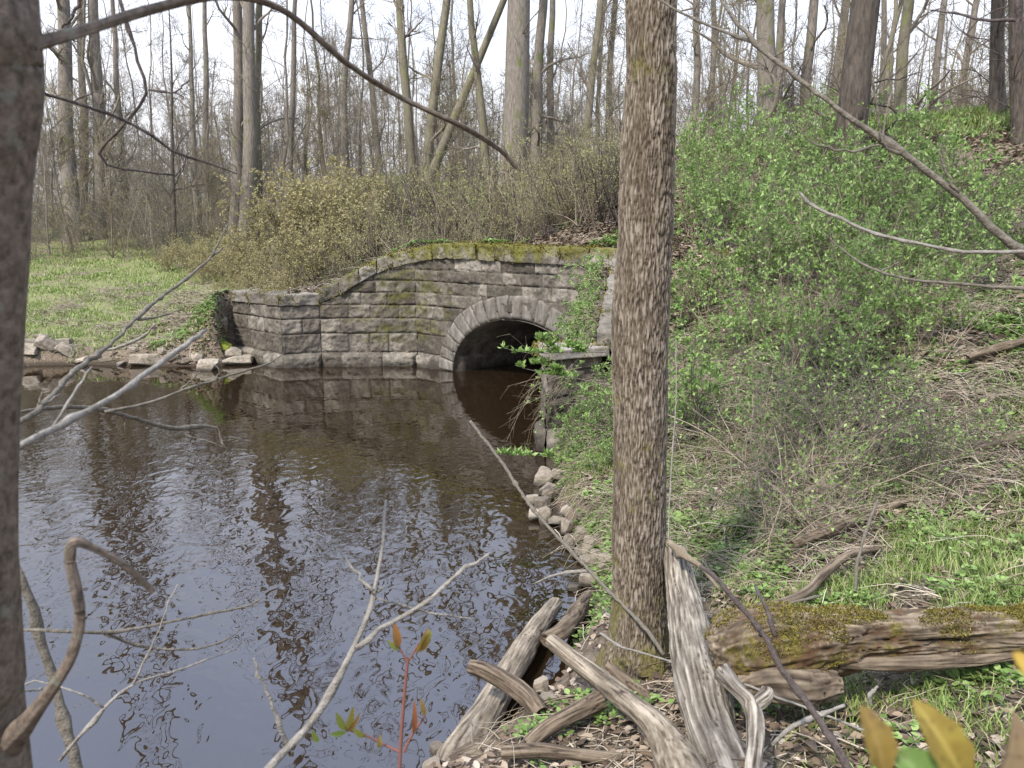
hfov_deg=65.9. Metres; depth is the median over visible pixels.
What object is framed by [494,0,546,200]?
tree
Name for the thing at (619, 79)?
tree
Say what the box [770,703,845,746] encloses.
stick
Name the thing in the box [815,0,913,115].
sapling
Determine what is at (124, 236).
undergrowth shrub
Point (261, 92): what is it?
tree
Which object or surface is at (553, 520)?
rock
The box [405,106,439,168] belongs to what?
sapling
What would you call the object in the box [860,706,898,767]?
leaf
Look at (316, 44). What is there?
sapling
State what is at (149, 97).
tree
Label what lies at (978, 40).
tree
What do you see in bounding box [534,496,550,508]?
rock
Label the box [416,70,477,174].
sapling
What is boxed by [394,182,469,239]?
brush shrub
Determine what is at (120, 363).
rock
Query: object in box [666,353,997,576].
tangled bush
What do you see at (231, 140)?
sapling
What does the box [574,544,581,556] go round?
rock
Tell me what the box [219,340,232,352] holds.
rock
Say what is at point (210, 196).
undergrowth shrub
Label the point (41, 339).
rock
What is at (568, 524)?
rock
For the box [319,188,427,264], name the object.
brush shrub
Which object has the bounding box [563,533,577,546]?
rock
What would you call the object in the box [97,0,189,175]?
hanging twig
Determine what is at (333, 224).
brush shrub
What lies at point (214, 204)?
undergrowth shrub
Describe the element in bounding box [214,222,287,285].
yellow shrub
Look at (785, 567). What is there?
tiny groundcover
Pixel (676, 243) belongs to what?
slope leaf litter
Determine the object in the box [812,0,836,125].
tree
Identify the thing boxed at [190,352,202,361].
rock
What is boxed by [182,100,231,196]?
sapling
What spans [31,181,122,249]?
undergrowth shrub
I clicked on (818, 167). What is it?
green bush
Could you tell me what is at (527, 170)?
brush shrub
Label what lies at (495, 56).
sky
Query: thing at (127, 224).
undergrowth shrub
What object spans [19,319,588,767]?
water
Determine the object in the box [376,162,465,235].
brush shrub
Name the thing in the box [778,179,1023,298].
green bush
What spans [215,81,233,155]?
tree
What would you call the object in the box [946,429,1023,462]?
limb
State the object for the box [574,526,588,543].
rock
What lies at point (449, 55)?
tree
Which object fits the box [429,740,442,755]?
rock
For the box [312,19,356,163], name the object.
tree
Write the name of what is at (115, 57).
tree
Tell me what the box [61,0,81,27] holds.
hanging twig
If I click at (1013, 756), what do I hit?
leaf
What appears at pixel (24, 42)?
tree
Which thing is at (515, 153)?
brush shrub
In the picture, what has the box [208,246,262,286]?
yellow shrub
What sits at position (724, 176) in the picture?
green bush
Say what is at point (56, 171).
sapling
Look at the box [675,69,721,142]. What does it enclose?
sapling
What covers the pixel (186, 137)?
tree
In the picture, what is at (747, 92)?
tree
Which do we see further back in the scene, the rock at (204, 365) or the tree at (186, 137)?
the tree at (186, 137)
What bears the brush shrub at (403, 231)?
on the ground at (44, 357)
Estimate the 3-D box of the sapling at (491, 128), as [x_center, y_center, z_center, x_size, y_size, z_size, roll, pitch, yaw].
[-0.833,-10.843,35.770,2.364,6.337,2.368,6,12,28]
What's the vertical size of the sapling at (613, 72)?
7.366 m
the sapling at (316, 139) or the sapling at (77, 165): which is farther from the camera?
the sapling at (316, 139)
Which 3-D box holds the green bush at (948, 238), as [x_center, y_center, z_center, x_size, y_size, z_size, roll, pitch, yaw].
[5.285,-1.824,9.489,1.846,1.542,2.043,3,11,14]
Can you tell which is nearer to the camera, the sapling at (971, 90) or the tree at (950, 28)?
the sapling at (971, 90)
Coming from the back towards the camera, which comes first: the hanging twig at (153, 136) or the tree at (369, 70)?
the tree at (369, 70)
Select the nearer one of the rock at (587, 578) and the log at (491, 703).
the log at (491, 703)
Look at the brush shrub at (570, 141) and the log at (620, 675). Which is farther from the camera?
the brush shrub at (570, 141)
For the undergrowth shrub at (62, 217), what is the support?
on the ground at (44, 357)
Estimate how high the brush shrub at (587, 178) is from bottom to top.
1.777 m
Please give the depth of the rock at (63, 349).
19.31 m
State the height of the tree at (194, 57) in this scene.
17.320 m
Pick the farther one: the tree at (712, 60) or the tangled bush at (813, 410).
the tree at (712, 60)
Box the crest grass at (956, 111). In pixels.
[674,103,1009,185]
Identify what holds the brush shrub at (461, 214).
on the ground at (44, 357)
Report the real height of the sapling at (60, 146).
8.677 m
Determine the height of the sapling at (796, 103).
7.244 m
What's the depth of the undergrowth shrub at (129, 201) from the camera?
35.82 m
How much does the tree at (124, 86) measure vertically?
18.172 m
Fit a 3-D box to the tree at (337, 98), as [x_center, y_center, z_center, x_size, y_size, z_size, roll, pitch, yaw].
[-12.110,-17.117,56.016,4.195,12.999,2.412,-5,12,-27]
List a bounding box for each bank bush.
[523,364,611,403]
[535,385,612,447]
[545,355,611,412]
[565,429,613,474]
[574,387,670,444]
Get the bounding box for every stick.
[469,420,664,655]
[533,569,591,584]
[599,632,670,661]
[666,539,720,590]
[667,340,676,546]
[699,565,852,767]
[705,595,820,614]
[744,683,862,730]
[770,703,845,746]
[853,499,878,591]
[867,685,878,706]
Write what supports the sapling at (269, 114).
on the ground at (44, 357)
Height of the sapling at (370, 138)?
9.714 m
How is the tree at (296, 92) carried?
on the ground at (44, 357)
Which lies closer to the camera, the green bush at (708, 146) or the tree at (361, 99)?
the green bush at (708, 146)
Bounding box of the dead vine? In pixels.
[498,334,611,446]
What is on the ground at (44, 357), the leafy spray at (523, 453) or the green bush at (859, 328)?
the green bush at (859, 328)
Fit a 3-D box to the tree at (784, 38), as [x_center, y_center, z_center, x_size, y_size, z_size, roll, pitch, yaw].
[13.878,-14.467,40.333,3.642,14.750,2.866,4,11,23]
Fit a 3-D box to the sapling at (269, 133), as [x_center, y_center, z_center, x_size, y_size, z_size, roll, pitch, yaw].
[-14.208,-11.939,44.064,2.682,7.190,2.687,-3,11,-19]
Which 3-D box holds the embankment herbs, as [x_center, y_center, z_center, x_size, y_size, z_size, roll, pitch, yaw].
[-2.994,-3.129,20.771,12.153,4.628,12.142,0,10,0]
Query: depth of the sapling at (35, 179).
34.58 m
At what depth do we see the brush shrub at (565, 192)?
17.68 m
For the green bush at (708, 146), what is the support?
on the ground at (44, 357)
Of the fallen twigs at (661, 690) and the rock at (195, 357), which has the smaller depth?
the fallen twigs at (661, 690)
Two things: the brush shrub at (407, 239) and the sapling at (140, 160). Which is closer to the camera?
the brush shrub at (407, 239)
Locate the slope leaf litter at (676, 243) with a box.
[559,108,1023,514]
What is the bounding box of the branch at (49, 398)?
[20,224,227,424]
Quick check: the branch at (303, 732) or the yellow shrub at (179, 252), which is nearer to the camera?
the branch at (303, 732)
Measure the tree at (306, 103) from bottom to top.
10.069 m
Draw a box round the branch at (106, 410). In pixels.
[21,353,283,467]
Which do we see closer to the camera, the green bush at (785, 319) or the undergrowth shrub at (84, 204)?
the green bush at (785, 319)
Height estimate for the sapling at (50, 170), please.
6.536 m
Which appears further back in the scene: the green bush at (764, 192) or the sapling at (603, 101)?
the sapling at (603, 101)
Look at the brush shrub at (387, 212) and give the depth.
24.79 m
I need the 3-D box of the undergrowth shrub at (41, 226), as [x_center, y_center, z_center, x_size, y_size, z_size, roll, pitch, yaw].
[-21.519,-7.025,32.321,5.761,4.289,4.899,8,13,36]
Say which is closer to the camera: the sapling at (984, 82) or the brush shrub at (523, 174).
the brush shrub at (523, 174)
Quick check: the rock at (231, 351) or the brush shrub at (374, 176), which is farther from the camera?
the brush shrub at (374, 176)
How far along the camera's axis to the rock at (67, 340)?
19.78 m
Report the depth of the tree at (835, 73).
29.99 m
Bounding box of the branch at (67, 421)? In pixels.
[20,329,206,450]
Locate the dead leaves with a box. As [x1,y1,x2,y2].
[428,298,1023,767]
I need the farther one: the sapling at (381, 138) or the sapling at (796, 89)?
the sapling at (381, 138)
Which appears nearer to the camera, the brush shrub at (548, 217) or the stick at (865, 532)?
the stick at (865, 532)
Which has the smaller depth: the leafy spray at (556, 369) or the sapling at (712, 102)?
the leafy spray at (556, 369)
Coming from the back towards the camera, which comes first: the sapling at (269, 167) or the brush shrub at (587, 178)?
the sapling at (269, 167)
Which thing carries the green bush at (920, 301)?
on the ground at (44, 357)
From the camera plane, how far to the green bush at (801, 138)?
14.65 m
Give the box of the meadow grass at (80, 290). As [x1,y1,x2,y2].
[26,108,1009,362]
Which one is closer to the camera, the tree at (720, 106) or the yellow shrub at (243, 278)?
the yellow shrub at (243, 278)
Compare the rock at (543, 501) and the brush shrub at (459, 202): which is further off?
the brush shrub at (459, 202)
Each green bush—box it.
[576,300,806,456]
[668,257,799,370]
[670,152,852,313]
[670,225,751,322]
[673,136,789,248]
[674,157,748,236]
[675,103,731,183]
[675,107,761,196]
[682,151,782,225]
[686,164,825,248]
[687,164,870,294]
[691,106,829,191]
[691,250,938,375]
[694,104,783,179]
[717,79,818,158]
[721,84,890,191]
[731,117,863,208]
[735,270,942,406]
[753,139,903,253]
[756,81,883,154]
[757,175,945,303]
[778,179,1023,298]
[788,135,966,260]
[792,204,959,329]
[799,91,1023,258]
[800,81,976,214]
[808,128,882,195]
[822,101,1023,242]
[851,225,1023,361]
[877,166,1023,299]
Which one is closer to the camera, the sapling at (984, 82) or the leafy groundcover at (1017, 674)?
the leafy groundcover at (1017, 674)
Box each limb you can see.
[770,545,881,603]
[789,497,906,548]
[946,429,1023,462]
[966,338,1023,359]
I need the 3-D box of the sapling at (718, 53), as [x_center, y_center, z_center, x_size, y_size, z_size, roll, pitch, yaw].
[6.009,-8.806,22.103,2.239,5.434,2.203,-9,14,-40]
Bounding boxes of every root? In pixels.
[714,663,764,767]
[754,686,773,710]
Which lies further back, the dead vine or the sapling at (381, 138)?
the sapling at (381, 138)
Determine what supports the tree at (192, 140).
on the ground at (44, 357)
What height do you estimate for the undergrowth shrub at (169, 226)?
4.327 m
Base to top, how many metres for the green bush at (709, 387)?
1.713 m
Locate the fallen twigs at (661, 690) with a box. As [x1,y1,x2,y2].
[445,294,1023,767]
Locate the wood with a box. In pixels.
[34,25,1007,228]
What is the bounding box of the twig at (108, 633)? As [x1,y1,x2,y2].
[23,598,261,656]
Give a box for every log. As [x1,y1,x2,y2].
[436,597,562,761]
[452,717,538,757]
[467,660,547,716]
[501,742,652,764]
[523,690,606,742]
[540,590,594,646]
[545,634,709,767]
[604,662,668,709]
[664,545,745,767]
[703,598,1023,707]
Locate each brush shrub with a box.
[246,174,349,252]
[252,237,332,286]
[254,239,330,288]
[262,201,344,268]
[283,195,350,248]
[288,241,369,287]
[298,199,363,257]
[303,247,369,286]
[306,175,428,270]
[314,221,380,278]
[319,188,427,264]
[336,198,404,248]
[337,201,384,242]
[344,156,421,209]
[351,152,404,215]
[366,184,458,248]
[370,190,489,252]
[373,159,466,231]
[374,237,421,255]
[375,212,433,250]
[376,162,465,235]
[378,169,424,216]
[381,159,508,241]
[383,223,438,254]
[386,154,488,215]
[386,183,506,248]
[390,143,509,226]
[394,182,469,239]
[395,165,511,242]
[430,197,512,261]
[431,174,489,232]
[435,125,558,233]
[442,145,549,228]
[452,117,606,215]
[459,160,527,241]
[463,147,535,204]
[463,171,555,241]
[465,133,580,231]
[484,124,609,233]
[494,120,616,202]
[501,160,554,216]
[501,172,558,242]
[506,180,556,238]
[509,168,586,236]
[509,170,581,225]
[516,129,619,224]
[524,169,589,226]
[528,113,612,193]
[529,121,619,214]
[530,147,611,223]
[535,158,603,225]
[540,150,616,221]
[540,154,617,228]
[543,132,607,187]
[552,129,610,192]
[560,127,678,205]
[562,136,619,200]
[565,142,704,224]
[580,109,710,168]
[582,121,676,179]
[584,95,682,182]
[584,108,703,192]
[587,100,712,190]
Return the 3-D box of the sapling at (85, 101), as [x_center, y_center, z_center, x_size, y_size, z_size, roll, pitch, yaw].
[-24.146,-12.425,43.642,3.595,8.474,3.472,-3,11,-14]
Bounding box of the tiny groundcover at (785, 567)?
[550,162,1023,647]
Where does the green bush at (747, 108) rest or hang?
on the ground at (44, 357)
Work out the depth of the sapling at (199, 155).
43.06 m
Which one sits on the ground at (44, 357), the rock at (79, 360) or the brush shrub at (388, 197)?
the brush shrub at (388, 197)
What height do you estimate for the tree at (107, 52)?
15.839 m
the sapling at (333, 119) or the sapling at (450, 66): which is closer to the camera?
the sapling at (450, 66)
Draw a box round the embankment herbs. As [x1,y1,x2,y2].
[148,217,617,354]
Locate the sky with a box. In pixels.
[33,0,1008,265]
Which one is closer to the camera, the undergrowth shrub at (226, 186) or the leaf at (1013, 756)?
the leaf at (1013, 756)
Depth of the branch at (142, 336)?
3.22 m
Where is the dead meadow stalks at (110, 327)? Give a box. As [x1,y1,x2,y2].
[24,208,617,365]
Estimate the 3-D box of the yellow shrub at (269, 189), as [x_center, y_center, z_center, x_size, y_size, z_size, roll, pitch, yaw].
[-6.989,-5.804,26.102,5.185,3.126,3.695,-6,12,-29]
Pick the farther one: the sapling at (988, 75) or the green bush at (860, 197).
the sapling at (988, 75)
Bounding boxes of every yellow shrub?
[142,247,187,271]
[157,233,210,266]
[162,231,224,271]
[181,222,248,275]
[182,247,231,283]
[200,179,348,271]
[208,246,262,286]
[209,272,242,292]
[213,158,376,252]
[213,239,305,288]
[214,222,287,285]
[215,229,272,282]
[221,266,271,289]
[251,206,365,285]
[252,260,313,290]
[267,157,393,250]
[272,154,386,230]
[290,186,408,268]
[292,214,366,285]
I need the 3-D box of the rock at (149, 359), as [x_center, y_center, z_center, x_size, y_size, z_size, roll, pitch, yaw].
[-8.847,-0.586,19.274,0.817,0.331,0.477,0,10,0]
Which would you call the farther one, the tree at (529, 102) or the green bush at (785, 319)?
the tree at (529, 102)
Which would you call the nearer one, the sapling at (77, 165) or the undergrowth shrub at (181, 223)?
the undergrowth shrub at (181, 223)
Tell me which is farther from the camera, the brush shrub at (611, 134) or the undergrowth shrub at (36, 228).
the undergrowth shrub at (36, 228)
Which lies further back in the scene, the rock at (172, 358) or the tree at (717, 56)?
the tree at (717, 56)
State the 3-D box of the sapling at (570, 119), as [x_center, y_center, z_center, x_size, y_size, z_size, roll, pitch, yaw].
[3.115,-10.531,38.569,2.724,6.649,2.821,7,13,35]
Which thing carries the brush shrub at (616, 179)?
on the ground at (44, 357)
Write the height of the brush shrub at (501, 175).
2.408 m
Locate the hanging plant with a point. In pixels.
(586, 304)
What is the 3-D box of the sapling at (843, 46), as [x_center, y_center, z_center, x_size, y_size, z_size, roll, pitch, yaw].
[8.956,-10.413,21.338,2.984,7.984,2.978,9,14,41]
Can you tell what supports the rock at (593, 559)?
on the ground at (44, 357)
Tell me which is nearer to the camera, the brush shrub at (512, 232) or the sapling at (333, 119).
the brush shrub at (512, 232)
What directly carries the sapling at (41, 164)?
on the ground at (44, 357)
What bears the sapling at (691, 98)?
on the ground at (44, 357)
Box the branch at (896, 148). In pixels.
[658,0,1023,259]
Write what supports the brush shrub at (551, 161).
on the ground at (44, 357)
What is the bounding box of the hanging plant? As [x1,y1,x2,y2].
[546,247,608,343]
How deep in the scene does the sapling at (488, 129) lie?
44.65 m
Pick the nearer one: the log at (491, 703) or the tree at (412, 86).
the log at (491, 703)
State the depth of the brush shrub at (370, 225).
24.95 m
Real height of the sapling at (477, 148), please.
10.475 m
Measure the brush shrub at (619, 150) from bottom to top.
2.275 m
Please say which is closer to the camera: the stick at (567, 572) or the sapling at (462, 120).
the stick at (567, 572)
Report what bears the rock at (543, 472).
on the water
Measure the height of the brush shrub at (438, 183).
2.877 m
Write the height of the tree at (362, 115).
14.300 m
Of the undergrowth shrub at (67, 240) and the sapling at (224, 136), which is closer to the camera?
the undergrowth shrub at (67, 240)
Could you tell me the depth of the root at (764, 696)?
3.32 m
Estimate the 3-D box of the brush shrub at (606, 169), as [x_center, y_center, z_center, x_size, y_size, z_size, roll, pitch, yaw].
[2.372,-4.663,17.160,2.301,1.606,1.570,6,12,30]
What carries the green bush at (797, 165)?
on the ground at (44, 357)
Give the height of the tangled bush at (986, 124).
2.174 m
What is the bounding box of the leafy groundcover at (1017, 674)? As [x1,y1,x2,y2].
[501,282,1023,767]
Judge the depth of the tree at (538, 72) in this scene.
31.13 m
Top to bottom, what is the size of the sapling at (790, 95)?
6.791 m
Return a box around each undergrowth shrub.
[30,195,69,259]
[30,195,97,259]
[31,173,54,229]
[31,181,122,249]
[32,168,58,218]
[32,175,91,225]
[32,198,63,241]
[34,176,60,227]
[39,200,89,232]
[59,169,122,232]
[65,150,203,254]
[66,185,130,239]
[82,205,165,255]
[87,190,141,233]
[91,174,186,246]
[96,170,211,260]
[108,178,185,236]
[111,158,200,229]
[154,166,267,246]
[162,170,231,225]
[163,157,266,232]
[163,170,228,238]
[163,199,201,236]
[168,188,228,233]
[175,161,229,228]
[190,154,283,216]
[259,134,362,222]
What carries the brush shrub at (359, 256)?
on the ground at (44, 357)
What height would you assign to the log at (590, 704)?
0.204 m
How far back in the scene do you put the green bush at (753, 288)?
9.53 m
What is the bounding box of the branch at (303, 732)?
[253,500,490,767]
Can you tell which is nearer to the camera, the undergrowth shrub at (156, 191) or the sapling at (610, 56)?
the sapling at (610, 56)
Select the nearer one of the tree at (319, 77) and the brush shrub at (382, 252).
the brush shrub at (382, 252)
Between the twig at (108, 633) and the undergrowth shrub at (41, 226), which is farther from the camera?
the undergrowth shrub at (41, 226)
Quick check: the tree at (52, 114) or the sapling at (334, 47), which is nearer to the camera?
the sapling at (334, 47)
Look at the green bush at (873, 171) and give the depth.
10.75 m
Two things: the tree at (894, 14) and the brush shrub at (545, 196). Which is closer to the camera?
the brush shrub at (545, 196)
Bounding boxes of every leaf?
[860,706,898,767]
[896,747,939,767]
[912,699,974,767]
[998,713,1023,767]
[1012,651,1023,674]
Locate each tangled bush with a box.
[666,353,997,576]
[667,328,923,503]
[668,314,1023,571]
[777,350,1023,531]
[879,106,1023,253]
[880,136,1023,255]
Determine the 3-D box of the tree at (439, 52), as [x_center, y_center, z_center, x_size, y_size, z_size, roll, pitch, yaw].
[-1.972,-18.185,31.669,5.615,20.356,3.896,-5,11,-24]
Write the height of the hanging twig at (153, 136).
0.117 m
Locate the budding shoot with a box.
[312,624,431,767]
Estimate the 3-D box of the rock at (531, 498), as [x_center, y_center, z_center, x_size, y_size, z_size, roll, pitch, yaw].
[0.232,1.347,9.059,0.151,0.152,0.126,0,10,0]
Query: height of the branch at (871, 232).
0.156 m
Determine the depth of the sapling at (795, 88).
33.80 m
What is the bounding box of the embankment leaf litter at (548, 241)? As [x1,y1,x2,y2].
[110,206,673,364]
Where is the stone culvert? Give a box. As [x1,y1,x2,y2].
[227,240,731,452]
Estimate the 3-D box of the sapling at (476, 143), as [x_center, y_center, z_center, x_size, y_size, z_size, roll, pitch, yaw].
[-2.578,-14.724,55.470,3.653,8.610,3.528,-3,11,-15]
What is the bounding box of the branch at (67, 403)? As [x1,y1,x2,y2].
[52,366,92,425]
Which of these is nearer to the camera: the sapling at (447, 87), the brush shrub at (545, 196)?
the brush shrub at (545, 196)
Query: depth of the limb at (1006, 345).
7.71 m
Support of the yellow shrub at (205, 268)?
on the ground at (44, 357)
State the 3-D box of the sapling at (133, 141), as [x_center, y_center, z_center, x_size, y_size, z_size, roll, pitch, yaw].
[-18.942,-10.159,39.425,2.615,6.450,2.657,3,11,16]
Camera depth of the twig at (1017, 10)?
2.45 m
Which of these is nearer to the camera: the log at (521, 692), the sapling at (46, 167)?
the log at (521, 692)
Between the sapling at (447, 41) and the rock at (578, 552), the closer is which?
the rock at (578, 552)
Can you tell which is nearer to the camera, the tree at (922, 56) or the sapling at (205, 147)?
the sapling at (205, 147)
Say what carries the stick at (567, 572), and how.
attached to the stick at (609, 591)
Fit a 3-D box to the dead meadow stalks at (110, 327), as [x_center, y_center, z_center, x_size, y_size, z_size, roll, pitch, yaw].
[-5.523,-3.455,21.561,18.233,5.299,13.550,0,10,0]
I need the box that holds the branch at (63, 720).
[20,566,82,767]
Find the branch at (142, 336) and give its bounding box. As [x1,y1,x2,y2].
[96,322,156,350]
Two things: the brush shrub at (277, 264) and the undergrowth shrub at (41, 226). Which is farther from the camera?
the undergrowth shrub at (41, 226)
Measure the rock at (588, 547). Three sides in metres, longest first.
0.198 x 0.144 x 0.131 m
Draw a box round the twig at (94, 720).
[24,584,235,761]
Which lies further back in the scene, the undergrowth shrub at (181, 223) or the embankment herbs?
the undergrowth shrub at (181, 223)
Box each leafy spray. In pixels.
[495,446,589,459]
[498,331,605,353]
[516,355,605,385]
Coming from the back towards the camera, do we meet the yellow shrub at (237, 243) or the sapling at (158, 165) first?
the sapling at (158, 165)
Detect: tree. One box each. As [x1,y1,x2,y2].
[0,0,518,767]
[34,0,109,242]
[38,49,62,228]
[41,0,98,228]
[47,98,59,180]
[53,0,137,223]
[68,0,147,239]
[75,0,160,221]
[85,38,134,222]
[101,0,169,228]
[104,41,139,220]
[108,31,143,158]
[108,60,136,191]
[120,0,178,200]
[123,7,221,257]
[136,50,165,201]
[143,12,203,223]
[144,4,221,238]
[157,108,188,198]
[162,1,231,234]
[175,99,198,228]
[176,9,224,157]
[204,1,271,246]
[209,0,289,251]
[209,2,232,206]
[215,4,298,228]
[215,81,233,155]
[224,1,307,245]
[255,0,311,240]
[261,49,303,211]
[263,0,321,205]
[270,0,313,209]
[274,25,312,171]
[279,37,322,186]
[296,0,355,177]
[298,0,340,178]
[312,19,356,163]
[321,0,395,186]
[322,45,340,149]
[329,0,386,176]
[349,62,366,174]
[351,0,397,176]
[370,23,400,165]
[375,0,433,185]
[388,0,455,170]
[390,4,450,174]
[392,0,464,184]
[408,0,506,196]
[420,0,465,179]
[425,0,501,190]
[429,0,477,176]
[447,24,486,161]
[459,76,491,173]
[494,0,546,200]
[499,57,544,147]
[505,0,588,175]
[529,0,593,173]
[543,0,587,156]
[543,0,606,147]
[553,0,615,157]
[564,0,625,161]
[581,0,625,157]
[595,0,677,680]
[614,36,624,146]
[677,0,723,152]
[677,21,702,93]
[678,0,812,141]
[685,0,744,144]
[714,0,755,118]
[716,0,794,139]
[716,2,744,127]
[716,4,746,151]
[728,2,756,109]
[743,0,816,139]
[749,0,801,122]
[774,0,805,123]
[780,0,947,188]
[783,0,848,131]
[796,0,847,118]
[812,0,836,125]
[813,37,829,94]
[850,0,929,113]
[870,0,939,117]
[873,0,987,114]
[875,0,930,115]
[901,0,1023,115]
[908,16,936,110]
[908,18,943,95]
[910,23,935,103]
[912,0,988,110]
[924,0,981,108]
[925,0,1023,143]
[933,10,954,112]
[937,0,1006,107]
[943,0,986,106]
[945,11,990,108]
[964,1,988,91]
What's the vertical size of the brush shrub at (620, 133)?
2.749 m
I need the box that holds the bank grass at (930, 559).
[558,223,1023,767]
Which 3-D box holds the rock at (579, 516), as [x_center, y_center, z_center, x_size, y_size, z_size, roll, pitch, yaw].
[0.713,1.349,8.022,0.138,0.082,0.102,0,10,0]
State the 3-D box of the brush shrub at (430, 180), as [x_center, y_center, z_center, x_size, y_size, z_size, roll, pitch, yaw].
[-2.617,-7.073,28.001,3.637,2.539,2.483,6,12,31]
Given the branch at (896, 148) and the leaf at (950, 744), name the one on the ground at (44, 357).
the leaf at (950, 744)
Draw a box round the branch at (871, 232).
[799,193,1023,253]
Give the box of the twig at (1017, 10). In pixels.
[930,0,1021,59]
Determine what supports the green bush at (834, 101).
on the ground at (44, 357)
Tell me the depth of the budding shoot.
1.31 m
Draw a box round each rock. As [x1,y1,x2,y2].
[24,343,39,354]
[25,338,35,343]
[33,334,54,350]
[43,339,59,352]
[54,342,74,357]
[55,338,73,343]
[74,356,87,363]
[98,357,111,361]
[116,361,126,365]
[128,346,136,352]
[128,353,160,365]
[157,347,167,353]
[168,355,178,360]
[180,358,191,363]
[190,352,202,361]
[196,358,219,370]
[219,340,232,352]
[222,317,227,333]
[222,354,253,364]
[223,346,241,358]
[422,754,439,767]
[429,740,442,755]
[526,494,537,506]
[528,509,538,520]
[533,466,553,485]
[533,675,548,692]
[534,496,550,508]
[538,482,558,494]
[539,506,552,524]
[540,691,556,706]
[542,485,558,498]
[548,515,560,524]
[552,468,563,479]
[560,505,570,515]
[561,517,574,535]
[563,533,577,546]
[564,760,583,767]
[568,583,581,592]
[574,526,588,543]
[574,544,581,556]
[576,512,585,521]
[579,553,589,566]
[579,570,597,586]
[581,534,592,554]
[590,548,599,566]
[593,533,603,545]
[598,552,611,570]
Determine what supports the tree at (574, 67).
on the ground at (44, 357)
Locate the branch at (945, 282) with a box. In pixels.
[822,232,1023,290]
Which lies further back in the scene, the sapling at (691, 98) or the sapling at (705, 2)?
the sapling at (691, 98)
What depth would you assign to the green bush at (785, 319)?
8.67 m
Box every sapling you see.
[31,96,88,255]
[32,58,105,251]
[33,112,60,228]
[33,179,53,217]
[35,130,58,228]
[36,126,58,207]
[36,131,60,226]
[37,141,61,220]
[42,80,92,224]
[42,149,62,199]
[45,8,161,244]
[48,88,119,229]
[56,122,91,209]
[69,76,132,232]
[75,115,135,257]
[87,74,160,233]
[88,118,131,223]
[89,123,136,185]
[103,116,146,237]
[115,128,171,257]
[119,126,167,224]
[126,104,203,251]
[126,128,165,233]
[140,96,198,239]
[140,128,186,236]
[140,146,167,204]
[144,53,229,220]
[148,139,181,204]
[154,123,185,227]
[173,83,230,242]
[174,96,228,183]
[174,132,226,224]
[176,152,209,224]
[178,113,236,248]
[182,52,231,220]
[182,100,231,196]
[187,115,231,189]
[199,97,232,224]
[206,153,254,252]
[219,96,267,154]
[221,66,312,238]
[222,116,265,197]
[231,106,277,212]
[257,139,284,234]
[260,81,296,214]
[261,96,283,182]
[261,96,312,214]
[263,99,316,189]
[273,98,324,199]
[278,120,316,179]
[284,111,331,179]
[288,33,366,192]
[291,31,352,189]
[296,61,370,174]
[300,92,335,171]
[303,11,361,206]
[305,22,393,194]
[310,118,340,183]
[315,47,368,179]
[331,95,376,179]
[336,65,382,177]
[347,9,411,201]
[350,90,402,173]
[351,98,395,174]
[352,89,390,184]
[360,46,421,175]
[383,101,416,173]
[402,50,463,178]
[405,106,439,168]
[412,50,460,179]
[414,1,502,179]
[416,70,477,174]
[421,67,487,179]
[427,42,492,179]
[428,67,480,197]
[444,68,485,177]
[452,118,477,178]
[462,112,500,177]
[463,96,496,176]
[464,88,504,180]
[469,73,502,176]
[490,29,555,172]
[497,27,569,175]
[527,38,560,171]
[537,30,602,173]
[541,81,585,167]
[542,84,593,159]
[544,83,583,166]
[554,92,593,163]
[554,99,592,169]
[558,39,618,156]
[565,7,625,157]
[580,0,624,171]
[592,51,624,159]
[596,0,695,127]
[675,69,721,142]
[676,0,753,169]
[676,22,737,147]
[677,75,729,145]
[690,0,766,158]
[697,0,777,161]
[700,61,735,143]
[750,43,820,131]
[775,17,835,134]
[777,71,826,133]
[783,52,827,132]
[783,65,818,134]
[794,0,893,119]
[796,0,885,117]
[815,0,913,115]
[827,25,907,115]
[870,64,919,114]
[924,14,1007,109]
[935,0,1023,111]
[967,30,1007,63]
[970,55,1008,107]
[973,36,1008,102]
[975,47,1008,104]
[983,4,1008,101]
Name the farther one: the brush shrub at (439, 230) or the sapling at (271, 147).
the sapling at (271, 147)
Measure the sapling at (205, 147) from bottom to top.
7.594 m
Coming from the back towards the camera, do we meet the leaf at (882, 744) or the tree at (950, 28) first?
the tree at (950, 28)
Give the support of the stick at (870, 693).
on the leafy groundcover at (1017, 674)
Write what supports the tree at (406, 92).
on the ground at (44, 357)
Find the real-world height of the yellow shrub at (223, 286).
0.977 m
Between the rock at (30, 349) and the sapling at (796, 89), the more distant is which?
the sapling at (796, 89)
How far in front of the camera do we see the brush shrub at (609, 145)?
20.99 m
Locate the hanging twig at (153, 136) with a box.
[45,91,236,173]
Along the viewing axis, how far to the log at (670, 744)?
3.72 m
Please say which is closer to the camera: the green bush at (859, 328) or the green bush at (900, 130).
the green bush at (859, 328)
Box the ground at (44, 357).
[24,109,1023,767]
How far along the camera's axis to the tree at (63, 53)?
38.09 m
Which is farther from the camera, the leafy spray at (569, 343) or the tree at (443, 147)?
the tree at (443, 147)
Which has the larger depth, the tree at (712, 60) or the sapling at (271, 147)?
the sapling at (271, 147)
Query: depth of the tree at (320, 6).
38.92 m
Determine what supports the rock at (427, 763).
on the ground at (44, 357)
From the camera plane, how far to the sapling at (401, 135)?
35.86 m
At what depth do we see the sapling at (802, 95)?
28.05 m
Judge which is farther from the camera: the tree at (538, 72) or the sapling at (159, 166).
the sapling at (159, 166)
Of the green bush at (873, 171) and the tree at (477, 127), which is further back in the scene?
the tree at (477, 127)
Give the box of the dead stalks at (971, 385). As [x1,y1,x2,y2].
[547,237,1023,627]

